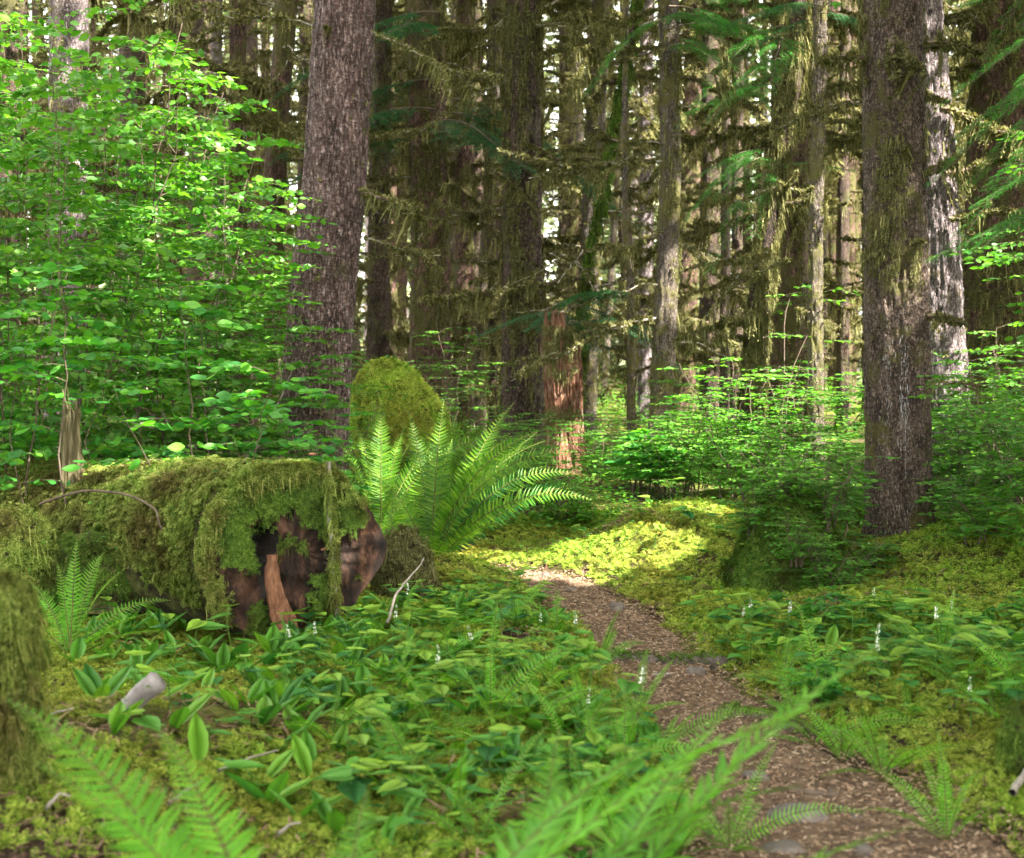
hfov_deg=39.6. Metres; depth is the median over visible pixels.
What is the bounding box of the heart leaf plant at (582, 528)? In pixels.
[570,524,585,536]
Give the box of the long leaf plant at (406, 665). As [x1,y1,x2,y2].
[387,655,432,678]
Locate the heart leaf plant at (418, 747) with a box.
[390,743,427,786]
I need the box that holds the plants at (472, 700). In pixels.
[80,570,1023,857]
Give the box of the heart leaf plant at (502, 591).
[498,589,528,620]
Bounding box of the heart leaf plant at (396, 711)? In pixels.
[393,693,414,721]
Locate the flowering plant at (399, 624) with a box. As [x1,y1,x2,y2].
[390,605,410,646]
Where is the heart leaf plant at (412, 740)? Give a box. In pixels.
[390,730,436,764]
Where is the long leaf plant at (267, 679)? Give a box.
[245,670,300,686]
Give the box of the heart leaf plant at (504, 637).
[484,635,517,660]
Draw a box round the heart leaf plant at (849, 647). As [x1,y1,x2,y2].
[841,642,854,650]
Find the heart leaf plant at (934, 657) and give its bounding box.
[918,647,941,685]
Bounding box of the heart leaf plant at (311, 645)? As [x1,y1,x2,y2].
[301,644,333,679]
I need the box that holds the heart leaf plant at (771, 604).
[759,601,780,636]
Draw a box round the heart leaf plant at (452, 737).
[440,731,470,755]
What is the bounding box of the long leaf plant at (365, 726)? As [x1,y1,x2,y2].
[362,721,376,743]
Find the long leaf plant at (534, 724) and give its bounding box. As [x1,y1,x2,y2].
[524,710,571,732]
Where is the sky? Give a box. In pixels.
[27,0,956,359]
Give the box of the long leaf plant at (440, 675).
[416,668,462,684]
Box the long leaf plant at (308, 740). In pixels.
[301,728,316,761]
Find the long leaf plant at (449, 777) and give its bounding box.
[405,757,478,789]
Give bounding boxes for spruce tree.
[0,0,113,457]
[0,0,215,458]
[34,0,305,458]
[121,0,362,422]
[130,0,366,446]
[147,0,401,451]
[148,0,504,480]
[247,0,467,417]
[253,0,644,419]
[375,0,622,461]
[390,0,581,437]
[451,0,739,449]
[494,0,811,473]
[544,0,751,419]
[633,0,863,469]
[635,0,863,441]
[681,0,855,431]
[724,0,955,480]
[769,0,988,540]
[804,0,1023,489]
[809,0,864,427]
[838,0,1023,480]
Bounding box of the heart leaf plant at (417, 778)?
[397,765,428,787]
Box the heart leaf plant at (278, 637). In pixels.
[269,630,293,640]
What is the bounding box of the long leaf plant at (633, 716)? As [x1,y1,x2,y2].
[586,709,650,740]
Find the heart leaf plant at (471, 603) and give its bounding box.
[457,602,475,625]
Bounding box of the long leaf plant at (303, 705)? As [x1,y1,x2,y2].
[278,700,313,715]
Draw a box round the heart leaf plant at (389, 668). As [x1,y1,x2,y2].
[378,661,399,684]
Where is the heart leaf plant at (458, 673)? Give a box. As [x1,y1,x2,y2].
[426,659,468,701]
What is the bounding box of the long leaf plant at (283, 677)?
[280,675,350,697]
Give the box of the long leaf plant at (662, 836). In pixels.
[621,824,677,845]
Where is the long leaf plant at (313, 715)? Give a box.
[283,701,327,735]
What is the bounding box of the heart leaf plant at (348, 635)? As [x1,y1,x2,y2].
[342,632,361,637]
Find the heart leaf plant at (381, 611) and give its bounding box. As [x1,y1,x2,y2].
[368,604,392,622]
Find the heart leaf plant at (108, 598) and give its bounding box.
[89,596,117,616]
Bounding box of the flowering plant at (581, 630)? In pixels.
[561,610,593,663]
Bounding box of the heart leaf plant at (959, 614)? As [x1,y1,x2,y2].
[945,611,968,653]
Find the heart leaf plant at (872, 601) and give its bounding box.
[866,594,887,627]
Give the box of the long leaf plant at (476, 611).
[428,605,484,623]
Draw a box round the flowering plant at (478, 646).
[467,625,491,656]
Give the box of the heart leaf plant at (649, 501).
[637,495,652,503]
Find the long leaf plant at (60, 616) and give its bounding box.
[43,604,75,628]
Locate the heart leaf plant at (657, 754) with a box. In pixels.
[650,752,674,764]
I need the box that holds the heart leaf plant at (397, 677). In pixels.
[386,669,405,690]
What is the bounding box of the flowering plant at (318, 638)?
[308,621,327,660]
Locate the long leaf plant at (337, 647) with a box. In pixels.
[303,642,343,658]
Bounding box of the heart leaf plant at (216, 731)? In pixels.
[205,725,234,754]
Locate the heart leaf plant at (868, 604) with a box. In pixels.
[864,603,879,630]
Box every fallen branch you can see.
[124,422,283,456]
[125,395,223,453]
[141,381,171,440]
[242,371,292,460]
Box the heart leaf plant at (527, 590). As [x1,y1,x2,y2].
[525,588,552,609]
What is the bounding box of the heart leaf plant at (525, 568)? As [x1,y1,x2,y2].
[513,566,536,593]
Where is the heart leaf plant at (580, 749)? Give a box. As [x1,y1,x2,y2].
[547,736,593,790]
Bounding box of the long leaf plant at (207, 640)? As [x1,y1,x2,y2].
[185,633,216,646]
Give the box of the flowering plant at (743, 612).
[734,604,746,633]
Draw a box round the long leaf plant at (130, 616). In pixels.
[107,607,140,627]
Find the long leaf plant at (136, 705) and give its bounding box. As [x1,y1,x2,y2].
[90,699,143,718]
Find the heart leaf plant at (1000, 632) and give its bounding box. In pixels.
[983,629,1010,666]
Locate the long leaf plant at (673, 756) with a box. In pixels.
[641,753,688,765]
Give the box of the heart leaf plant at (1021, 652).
[1009,642,1023,653]
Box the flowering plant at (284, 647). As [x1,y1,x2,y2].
[280,624,298,671]
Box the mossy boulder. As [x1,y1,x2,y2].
[349,355,465,474]
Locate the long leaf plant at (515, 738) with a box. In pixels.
[480,725,546,766]
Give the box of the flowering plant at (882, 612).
[872,587,889,627]
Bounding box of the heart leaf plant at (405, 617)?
[394,614,411,629]
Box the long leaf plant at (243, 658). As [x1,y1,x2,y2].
[229,646,263,666]
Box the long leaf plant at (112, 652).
[93,637,129,660]
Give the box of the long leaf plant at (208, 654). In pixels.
[185,641,248,667]
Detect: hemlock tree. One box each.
[366,0,622,441]
[418,0,766,416]
[672,0,861,487]
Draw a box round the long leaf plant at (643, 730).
[639,722,681,752]
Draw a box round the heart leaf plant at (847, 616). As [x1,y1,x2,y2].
[836,608,861,641]
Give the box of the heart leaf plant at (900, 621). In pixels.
[888,618,911,656]
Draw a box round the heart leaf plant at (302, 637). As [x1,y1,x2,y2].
[290,630,319,665]
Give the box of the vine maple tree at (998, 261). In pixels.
[949,130,1023,481]
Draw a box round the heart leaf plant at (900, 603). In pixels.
[891,597,909,615]
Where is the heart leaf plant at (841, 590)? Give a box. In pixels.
[834,585,853,603]
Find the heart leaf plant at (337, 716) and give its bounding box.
[327,714,347,720]
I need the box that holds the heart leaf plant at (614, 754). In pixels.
[595,747,616,760]
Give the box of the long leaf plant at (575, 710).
[539,705,618,741]
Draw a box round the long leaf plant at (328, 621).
[305,613,358,635]
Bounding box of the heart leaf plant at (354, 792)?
[315,763,371,811]
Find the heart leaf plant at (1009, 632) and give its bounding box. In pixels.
[992,621,1014,639]
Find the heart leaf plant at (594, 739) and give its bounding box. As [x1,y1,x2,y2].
[566,731,610,778]
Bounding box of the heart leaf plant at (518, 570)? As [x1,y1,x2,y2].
[512,569,524,588]
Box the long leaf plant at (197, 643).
[185,633,225,652]
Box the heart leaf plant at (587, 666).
[580,663,601,693]
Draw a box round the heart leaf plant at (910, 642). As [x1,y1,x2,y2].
[898,640,930,658]
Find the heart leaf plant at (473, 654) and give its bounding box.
[458,653,481,662]
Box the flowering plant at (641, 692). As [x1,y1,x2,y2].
[634,666,656,731]
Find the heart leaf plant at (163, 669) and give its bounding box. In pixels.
[157,667,185,715]
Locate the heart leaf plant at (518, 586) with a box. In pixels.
[508,585,525,598]
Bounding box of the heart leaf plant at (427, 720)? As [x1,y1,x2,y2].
[419,719,449,760]
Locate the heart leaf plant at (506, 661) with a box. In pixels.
[501,644,529,684]
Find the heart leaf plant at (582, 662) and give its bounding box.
[572,658,592,673]
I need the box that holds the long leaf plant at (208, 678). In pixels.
[165,667,214,689]
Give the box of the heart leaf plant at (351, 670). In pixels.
[342,666,368,681]
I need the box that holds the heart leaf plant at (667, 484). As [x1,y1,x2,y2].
[661,482,675,501]
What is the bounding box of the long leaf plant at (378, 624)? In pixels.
[368,620,385,637]
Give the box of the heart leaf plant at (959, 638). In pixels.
[948,633,981,678]
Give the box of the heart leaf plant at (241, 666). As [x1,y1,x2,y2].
[235,654,265,686]
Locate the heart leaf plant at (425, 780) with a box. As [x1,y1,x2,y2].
[414,775,444,795]
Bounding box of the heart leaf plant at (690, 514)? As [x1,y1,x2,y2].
[671,503,693,523]
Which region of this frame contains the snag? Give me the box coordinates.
[60,386,84,492]
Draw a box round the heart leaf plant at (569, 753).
[556,748,578,770]
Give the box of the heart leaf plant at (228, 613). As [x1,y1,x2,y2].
[208,604,237,646]
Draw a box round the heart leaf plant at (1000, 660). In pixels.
[990,656,1014,672]
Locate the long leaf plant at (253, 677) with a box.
[234,664,289,685]
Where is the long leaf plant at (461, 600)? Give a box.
[438,590,472,616]
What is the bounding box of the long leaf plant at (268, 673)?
[246,665,273,679]
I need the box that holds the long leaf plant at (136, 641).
[131,634,158,646]
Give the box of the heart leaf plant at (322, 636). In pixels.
[313,626,334,638]
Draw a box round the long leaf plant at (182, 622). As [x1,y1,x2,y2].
[174,613,187,628]
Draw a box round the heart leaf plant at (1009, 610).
[1005,609,1022,620]
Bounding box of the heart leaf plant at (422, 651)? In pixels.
[410,650,432,657]
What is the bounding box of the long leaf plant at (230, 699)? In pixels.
[214,688,238,710]
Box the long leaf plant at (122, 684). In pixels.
[76,679,127,691]
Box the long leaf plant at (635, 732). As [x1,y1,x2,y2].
[620,717,638,743]
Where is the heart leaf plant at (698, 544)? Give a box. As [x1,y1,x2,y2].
[691,539,712,570]
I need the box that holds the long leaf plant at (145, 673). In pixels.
[132,671,150,677]
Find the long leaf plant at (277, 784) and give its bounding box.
[224,771,316,803]
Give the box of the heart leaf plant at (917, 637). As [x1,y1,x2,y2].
[909,635,927,662]
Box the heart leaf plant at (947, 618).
[935,617,953,643]
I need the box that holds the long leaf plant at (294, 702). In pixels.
[254,687,303,712]
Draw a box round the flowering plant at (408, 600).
[402,582,418,623]
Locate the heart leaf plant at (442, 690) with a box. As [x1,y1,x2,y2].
[418,685,456,722]
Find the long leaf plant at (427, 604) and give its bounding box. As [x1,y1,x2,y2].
[410,603,451,609]
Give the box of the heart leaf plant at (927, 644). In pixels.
[912,642,943,677]
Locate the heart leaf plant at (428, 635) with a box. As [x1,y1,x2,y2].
[415,632,441,647]
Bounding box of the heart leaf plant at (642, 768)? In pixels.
[618,749,659,791]
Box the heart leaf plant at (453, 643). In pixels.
[442,638,457,658]
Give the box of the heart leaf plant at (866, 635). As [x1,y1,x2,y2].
[854,631,874,644]
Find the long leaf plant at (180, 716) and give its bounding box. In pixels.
[161,689,216,730]
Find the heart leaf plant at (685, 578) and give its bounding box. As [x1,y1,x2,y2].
[673,573,691,583]
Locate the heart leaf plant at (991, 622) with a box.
[975,619,999,637]
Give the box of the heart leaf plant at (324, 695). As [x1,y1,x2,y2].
[298,693,336,713]
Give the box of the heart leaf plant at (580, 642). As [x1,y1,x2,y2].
[568,638,588,676]
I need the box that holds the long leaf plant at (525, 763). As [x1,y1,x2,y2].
[520,760,593,782]
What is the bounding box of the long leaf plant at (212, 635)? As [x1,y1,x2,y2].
[160,633,214,642]
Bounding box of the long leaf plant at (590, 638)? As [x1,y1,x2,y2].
[550,634,593,660]
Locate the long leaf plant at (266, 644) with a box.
[254,624,305,652]
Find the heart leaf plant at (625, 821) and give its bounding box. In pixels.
[612,808,645,857]
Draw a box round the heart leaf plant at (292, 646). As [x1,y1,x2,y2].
[279,641,307,657]
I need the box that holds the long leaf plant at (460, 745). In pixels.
[425,736,466,754]
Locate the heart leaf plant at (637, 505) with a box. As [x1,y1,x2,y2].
[632,502,644,509]
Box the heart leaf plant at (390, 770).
[366,761,407,813]
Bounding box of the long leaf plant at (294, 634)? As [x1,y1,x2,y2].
[282,624,307,647]
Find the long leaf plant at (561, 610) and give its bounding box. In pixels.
[531,607,565,617]
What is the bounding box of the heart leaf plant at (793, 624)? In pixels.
[781,615,799,635]
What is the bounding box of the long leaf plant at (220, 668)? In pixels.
[167,661,233,672]
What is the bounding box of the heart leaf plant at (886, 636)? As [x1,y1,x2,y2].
[878,623,893,640]
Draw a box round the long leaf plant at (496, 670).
[448,661,505,686]
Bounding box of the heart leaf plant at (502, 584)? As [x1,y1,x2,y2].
[496,578,511,599]
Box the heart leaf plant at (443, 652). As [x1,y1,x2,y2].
[438,642,453,668]
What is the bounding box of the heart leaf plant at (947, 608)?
[933,605,965,612]
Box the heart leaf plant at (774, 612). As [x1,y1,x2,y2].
[763,602,785,627]
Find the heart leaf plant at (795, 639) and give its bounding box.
[791,634,819,653]
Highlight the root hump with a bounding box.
[369,523,443,603]
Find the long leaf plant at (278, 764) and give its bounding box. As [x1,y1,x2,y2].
[212,747,295,786]
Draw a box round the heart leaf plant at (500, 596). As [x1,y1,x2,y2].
[483,594,510,632]
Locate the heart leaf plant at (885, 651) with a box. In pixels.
[872,647,890,665]
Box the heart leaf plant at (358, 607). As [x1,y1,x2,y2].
[348,604,363,617]
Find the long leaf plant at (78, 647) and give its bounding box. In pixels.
[59,636,110,662]
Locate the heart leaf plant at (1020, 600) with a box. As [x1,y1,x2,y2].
[1011,592,1023,627]
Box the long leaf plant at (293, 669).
[276,650,330,674]
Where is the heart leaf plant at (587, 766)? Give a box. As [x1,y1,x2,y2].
[570,763,610,807]
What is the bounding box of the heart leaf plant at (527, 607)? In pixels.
[509,605,531,628]
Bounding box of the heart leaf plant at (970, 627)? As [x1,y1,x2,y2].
[960,624,993,666]
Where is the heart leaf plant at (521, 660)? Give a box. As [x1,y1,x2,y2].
[499,652,528,693]
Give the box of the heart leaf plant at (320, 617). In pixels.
[305,612,326,634]
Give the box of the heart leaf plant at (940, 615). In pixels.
[926,608,955,627]
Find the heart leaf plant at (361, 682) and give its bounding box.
[348,675,379,699]
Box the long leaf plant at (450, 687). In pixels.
[415,673,461,689]
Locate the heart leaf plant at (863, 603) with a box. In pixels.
[849,596,881,617]
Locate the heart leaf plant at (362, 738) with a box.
[346,734,369,760]
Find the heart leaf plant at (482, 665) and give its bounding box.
[477,662,498,682]
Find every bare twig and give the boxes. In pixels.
[45,792,70,809]
[47,708,73,714]
[167,781,203,804]
[217,750,278,771]
[276,822,300,835]
[386,558,423,622]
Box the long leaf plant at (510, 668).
[500,656,534,674]
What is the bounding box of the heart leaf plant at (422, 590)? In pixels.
[410,579,433,599]
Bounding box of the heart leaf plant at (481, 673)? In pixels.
[473,668,486,681]
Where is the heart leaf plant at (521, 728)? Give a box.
[507,725,528,733]
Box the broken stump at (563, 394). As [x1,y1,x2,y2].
[540,309,588,474]
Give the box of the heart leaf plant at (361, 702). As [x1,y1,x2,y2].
[355,698,392,744]
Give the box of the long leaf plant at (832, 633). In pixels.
[825,624,858,652]
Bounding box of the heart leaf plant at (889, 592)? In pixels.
[870,585,891,609]
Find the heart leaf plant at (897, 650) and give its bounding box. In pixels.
[889,646,927,667]
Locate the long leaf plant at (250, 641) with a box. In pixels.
[232,638,256,644]
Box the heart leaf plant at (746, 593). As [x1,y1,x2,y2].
[728,592,760,631]
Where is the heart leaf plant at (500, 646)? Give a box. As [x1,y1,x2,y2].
[486,642,508,682]
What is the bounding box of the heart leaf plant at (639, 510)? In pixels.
[632,507,650,519]
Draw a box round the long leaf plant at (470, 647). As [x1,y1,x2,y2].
[440,634,488,652]
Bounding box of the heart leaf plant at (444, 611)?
[429,610,459,640]
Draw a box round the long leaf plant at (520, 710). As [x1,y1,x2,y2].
[480,689,546,717]
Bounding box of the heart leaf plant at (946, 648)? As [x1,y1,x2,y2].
[916,645,965,674]
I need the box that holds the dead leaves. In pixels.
[0,499,1023,857]
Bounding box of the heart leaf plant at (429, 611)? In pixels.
[417,609,440,625]
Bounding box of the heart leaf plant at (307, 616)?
[293,601,319,623]
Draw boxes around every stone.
[541,572,548,577]
[563,587,577,590]
[609,602,624,610]
[686,666,706,675]
[743,770,769,780]
[762,840,807,854]
[765,802,828,822]
[851,813,862,818]
[853,843,873,856]
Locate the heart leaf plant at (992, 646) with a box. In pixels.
[981,645,1018,679]
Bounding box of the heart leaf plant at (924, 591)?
[904,583,929,609]
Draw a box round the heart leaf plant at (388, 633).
[376,629,399,642]
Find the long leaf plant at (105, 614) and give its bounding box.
[87,610,109,620]
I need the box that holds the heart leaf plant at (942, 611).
[931,610,969,637]
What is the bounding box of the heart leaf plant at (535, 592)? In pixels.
[525,585,545,613]
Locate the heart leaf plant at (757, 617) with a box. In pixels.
[753,615,765,629]
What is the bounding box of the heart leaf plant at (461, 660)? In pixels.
[452,658,469,693]
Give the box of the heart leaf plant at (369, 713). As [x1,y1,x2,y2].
[354,708,387,749]
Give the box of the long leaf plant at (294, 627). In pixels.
[282,620,318,641]
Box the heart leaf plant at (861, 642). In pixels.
[856,639,867,649]
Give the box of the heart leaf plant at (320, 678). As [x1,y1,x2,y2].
[315,675,328,687]
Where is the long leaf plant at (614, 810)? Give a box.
[584,794,662,822]
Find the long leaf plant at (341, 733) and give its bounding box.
[332,722,347,762]
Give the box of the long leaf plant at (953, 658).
[928,653,960,665]
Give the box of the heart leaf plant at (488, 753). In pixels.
[468,726,514,771]
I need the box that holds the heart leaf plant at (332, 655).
[319,652,339,673]
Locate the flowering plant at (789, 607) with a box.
[772,599,802,651]
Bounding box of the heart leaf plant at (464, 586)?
[460,584,470,589]
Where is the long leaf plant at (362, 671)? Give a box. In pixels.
[332,663,389,698]
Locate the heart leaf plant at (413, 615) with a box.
[404,611,428,616]
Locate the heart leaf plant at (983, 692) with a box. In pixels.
[962,685,995,715]
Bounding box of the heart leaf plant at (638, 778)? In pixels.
[626,775,644,801]
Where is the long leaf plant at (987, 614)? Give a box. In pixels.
[974,608,1019,626]
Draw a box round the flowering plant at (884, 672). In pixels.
[861,634,889,694]
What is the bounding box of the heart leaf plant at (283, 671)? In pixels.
[267,665,290,673]
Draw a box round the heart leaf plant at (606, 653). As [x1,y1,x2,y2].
[587,641,611,675]
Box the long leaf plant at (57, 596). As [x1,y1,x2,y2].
[47,593,61,605]
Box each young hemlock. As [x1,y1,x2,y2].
[472,289,682,373]
[923,0,1023,263]
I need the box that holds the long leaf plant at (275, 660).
[254,646,301,661]
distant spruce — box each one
[27,2,156,380]
[27,32,48,213]
[28,0,227,423]
[28,1,117,406]
[28,2,117,374]
[28,3,148,325]
[28,100,42,296]
[29,0,103,357]
[29,0,188,402]
[30,18,119,317]
[88,1,228,319]
[96,0,186,375]
[97,5,188,316]
[108,11,224,283]
[112,1,229,376]
[113,0,297,407]
[187,1,298,371]
[209,0,368,396]
[211,0,299,376]
[211,20,291,377]
[223,0,298,279]
[224,4,299,372]
[247,8,409,421]
[251,0,403,353]
[266,27,300,385]
[293,0,485,389]
[312,3,454,357]
[361,0,456,360]
[390,0,555,429]
[393,0,613,439]
[396,11,484,134]
[446,0,578,410]
[447,0,562,390]
[447,3,620,387]
[447,4,562,401]
[500,9,622,372]
[542,7,657,403]
[542,26,637,375]
[542,29,636,374]
[544,42,600,317]
[549,2,682,393]
[573,1,659,390]
[582,0,683,398]
[597,0,812,424]
[605,0,762,313]
[617,0,771,432]
[619,0,771,429]
[655,0,851,391]
[657,1,771,273]
[679,11,771,370]
[680,20,770,229]
[683,2,861,369]
[731,25,771,270]
[751,8,836,232]
[809,11,865,424]
[823,0,858,392]
[823,1,861,410]
[823,4,958,404]
[823,21,837,319]
[827,0,861,390]
[828,0,970,334]
[831,1,966,149]
[855,0,970,245]
[946,0,970,253]
[950,57,966,196]
[952,0,969,274]
[953,93,968,148]
[955,144,964,273]
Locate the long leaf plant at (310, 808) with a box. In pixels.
[267,788,344,820]
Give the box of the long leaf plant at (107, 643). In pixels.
[65,636,114,652]
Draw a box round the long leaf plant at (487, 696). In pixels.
[474,684,521,714]
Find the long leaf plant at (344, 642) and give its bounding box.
[330,627,371,651]
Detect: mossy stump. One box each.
[0,503,59,603]
[0,563,58,798]
[644,492,715,507]
[714,470,867,596]
[990,693,1023,778]
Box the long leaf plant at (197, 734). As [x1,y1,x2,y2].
[187,712,266,768]
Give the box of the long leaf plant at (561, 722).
[543,700,589,729]
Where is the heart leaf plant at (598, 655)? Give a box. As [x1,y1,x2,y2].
[586,653,610,683]
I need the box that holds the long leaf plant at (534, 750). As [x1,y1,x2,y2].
[470,732,542,771]
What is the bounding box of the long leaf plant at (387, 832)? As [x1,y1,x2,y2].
[352,812,396,849]
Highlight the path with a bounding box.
[490,567,1014,857]
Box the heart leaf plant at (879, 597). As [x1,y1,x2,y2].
[858,596,890,626]
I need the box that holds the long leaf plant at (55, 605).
[35,597,89,619]
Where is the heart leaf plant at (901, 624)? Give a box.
[890,615,909,649]
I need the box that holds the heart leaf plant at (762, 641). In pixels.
[755,640,782,661]
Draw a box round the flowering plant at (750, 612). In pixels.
[741,595,764,645]
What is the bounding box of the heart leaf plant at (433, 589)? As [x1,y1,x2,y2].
[423,587,443,604]
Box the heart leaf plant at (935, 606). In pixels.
[927,605,946,621]
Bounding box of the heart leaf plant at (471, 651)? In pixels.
[460,650,479,679]
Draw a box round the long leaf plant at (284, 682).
[279,678,288,688]
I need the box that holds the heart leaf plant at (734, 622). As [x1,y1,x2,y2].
[728,619,754,644]
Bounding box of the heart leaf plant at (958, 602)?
[944,599,969,615]
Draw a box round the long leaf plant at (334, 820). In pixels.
[311,789,388,833]
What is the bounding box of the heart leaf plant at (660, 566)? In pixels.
[657,565,668,577]
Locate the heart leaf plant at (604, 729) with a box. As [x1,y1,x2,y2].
[595,720,630,744]
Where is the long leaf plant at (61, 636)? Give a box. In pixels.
[41,620,70,644]
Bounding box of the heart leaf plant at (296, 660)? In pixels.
[275,653,304,680]
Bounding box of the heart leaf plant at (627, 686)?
[616,673,649,707]
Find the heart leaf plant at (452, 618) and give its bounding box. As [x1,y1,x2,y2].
[442,613,463,631]
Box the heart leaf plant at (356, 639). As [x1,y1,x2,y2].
[346,631,369,658]
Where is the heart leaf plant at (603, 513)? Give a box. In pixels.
[595,510,610,527]
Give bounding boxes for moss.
[0,487,1023,857]
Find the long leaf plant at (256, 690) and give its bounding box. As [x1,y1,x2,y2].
[229,676,277,707]
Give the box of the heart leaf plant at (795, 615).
[779,609,812,635]
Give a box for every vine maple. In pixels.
[604,428,675,494]
[610,441,701,499]
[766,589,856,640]
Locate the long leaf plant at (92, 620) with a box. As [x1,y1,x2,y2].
[76,615,110,637]
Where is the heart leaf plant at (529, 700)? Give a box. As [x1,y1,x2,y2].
[522,682,538,710]
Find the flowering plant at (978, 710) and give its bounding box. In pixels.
[966,676,987,731]
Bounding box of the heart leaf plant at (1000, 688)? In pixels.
[985,672,1014,702]
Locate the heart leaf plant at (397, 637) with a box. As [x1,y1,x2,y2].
[386,630,407,642]
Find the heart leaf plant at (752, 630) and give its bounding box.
[743,626,764,664]
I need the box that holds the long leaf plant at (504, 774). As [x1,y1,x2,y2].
[491,759,537,782]
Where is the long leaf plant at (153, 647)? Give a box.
[119,640,174,661]
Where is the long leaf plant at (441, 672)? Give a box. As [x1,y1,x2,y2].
[428,656,484,683]
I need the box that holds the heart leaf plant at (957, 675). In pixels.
[950,671,968,690]
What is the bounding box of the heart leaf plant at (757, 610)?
[745,601,771,631]
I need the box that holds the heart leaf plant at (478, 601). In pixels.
[471,599,494,617]
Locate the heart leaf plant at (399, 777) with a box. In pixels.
[383,775,404,804]
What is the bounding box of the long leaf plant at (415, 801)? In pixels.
[354,783,428,829]
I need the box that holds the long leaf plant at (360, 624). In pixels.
[330,613,367,640]
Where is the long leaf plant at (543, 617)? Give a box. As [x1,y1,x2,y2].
[533,608,570,629]
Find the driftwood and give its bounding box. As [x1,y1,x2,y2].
[108,672,166,717]
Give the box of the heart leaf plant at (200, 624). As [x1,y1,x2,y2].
[186,619,229,639]
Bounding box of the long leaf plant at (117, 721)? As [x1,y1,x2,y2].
[108,700,130,734]
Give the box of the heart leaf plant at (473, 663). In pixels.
[464,658,482,684]
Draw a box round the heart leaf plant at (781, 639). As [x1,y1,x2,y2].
[777,636,803,655]
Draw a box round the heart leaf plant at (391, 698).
[388,694,426,720]
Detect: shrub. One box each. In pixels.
[0,0,254,441]
[0,0,281,458]
[0,12,118,449]
[0,13,306,460]
[0,55,206,464]
[0,261,197,510]
[0,299,59,474]
[4,83,338,461]
[62,283,339,471]
[121,172,295,452]
[142,227,398,505]
[197,376,373,489]
[200,290,370,455]
[342,451,392,493]
[348,390,406,477]
[392,443,461,473]
[406,318,490,453]
[423,352,526,461]
[460,435,579,500]
[462,412,568,470]
[462,419,577,485]
[516,459,567,487]
[523,480,612,523]
[547,418,633,492]
[573,413,682,488]
[609,412,713,492]
[616,364,777,487]
[622,392,764,496]
[651,357,823,499]
[669,412,832,505]
[708,474,802,544]
[709,442,836,506]
[714,285,860,474]
[738,447,884,539]
[740,368,865,485]
[764,517,845,567]
[765,541,896,593]
[770,425,935,527]
[789,451,900,536]
[790,659,854,707]
[838,529,908,571]
[853,390,1019,518]
[863,433,985,508]
[906,458,1023,524]
[908,370,1023,546]
[913,480,1022,547]
[921,374,1023,514]
[931,321,1023,501]
[931,358,1023,503]
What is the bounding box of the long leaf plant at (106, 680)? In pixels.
[101,676,109,684]
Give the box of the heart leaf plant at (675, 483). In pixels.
[669,477,685,503]
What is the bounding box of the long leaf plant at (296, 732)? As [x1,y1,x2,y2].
[254,726,307,747]
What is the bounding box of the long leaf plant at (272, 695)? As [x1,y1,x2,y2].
[238,673,308,714]
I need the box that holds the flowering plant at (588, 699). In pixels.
[582,687,601,736]
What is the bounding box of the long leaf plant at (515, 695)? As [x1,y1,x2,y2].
[495,684,571,705]
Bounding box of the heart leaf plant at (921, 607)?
[914,603,930,615]
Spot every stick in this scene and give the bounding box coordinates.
[653,672,677,675]
[787,785,838,797]
[1009,768,1023,795]
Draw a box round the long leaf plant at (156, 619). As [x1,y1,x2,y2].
[146,608,187,634]
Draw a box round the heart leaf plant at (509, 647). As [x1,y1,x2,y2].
[496,646,522,672]
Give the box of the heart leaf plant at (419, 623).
[411,616,435,638]
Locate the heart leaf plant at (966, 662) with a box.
[955,655,977,687]
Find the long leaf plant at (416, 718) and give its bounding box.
[352,710,435,735]
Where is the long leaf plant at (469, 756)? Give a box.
[404,749,481,778]
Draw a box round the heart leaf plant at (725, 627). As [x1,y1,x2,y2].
[713,623,731,642]
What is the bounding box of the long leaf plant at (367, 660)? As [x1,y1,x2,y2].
[362,650,412,669]
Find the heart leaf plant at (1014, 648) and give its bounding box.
[1004,646,1022,671]
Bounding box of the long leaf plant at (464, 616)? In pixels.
[458,613,469,620]
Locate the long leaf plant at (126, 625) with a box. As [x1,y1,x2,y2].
[102,612,154,638]
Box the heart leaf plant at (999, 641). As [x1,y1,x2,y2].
[988,634,1005,648]
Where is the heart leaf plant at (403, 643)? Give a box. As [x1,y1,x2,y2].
[389,641,415,671]
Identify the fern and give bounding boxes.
[6,698,265,857]
[27,513,150,613]
[31,539,170,654]
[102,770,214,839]
[277,677,373,740]
[303,628,440,687]
[322,399,503,531]
[327,695,869,857]
[336,611,405,652]
[341,691,428,745]
[347,577,439,627]
[360,703,476,774]
[364,729,523,810]
[368,401,590,556]
[368,654,500,734]
[369,493,411,531]
[381,437,551,520]
[384,488,463,566]
[397,614,494,674]
[397,724,548,851]
[398,401,499,470]
[410,770,571,857]
[420,644,551,692]
[420,706,516,764]
[438,640,587,723]
[442,586,538,610]
[446,576,552,632]
[450,602,553,658]
[471,684,623,731]
[485,574,564,597]
[501,634,603,685]
[508,635,914,857]
[509,662,642,759]
[523,655,614,718]
[524,588,591,632]
[524,687,718,770]
[524,766,639,852]
[532,743,635,813]
[541,690,666,767]
[542,739,697,850]
[568,758,769,824]
[570,609,644,664]
[593,649,692,712]
[600,758,760,854]
[614,684,770,744]
[632,497,685,529]
[636,738,864,853]
[728,605,830,681]
[739,706,935,746]
[753,597,860,701]
[755,630,846,725]
[774,690,887,761]
[794,631,954,665]
[821,703,973,776]
[855,730,999,839]
[868,589,979,660]
[874,669,950,718]
[910,637,1012,686]
[923,631,1023,707]
[935,619,1023,656]
[945,658,1023,717]
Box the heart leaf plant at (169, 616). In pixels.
[148,613,176,630]

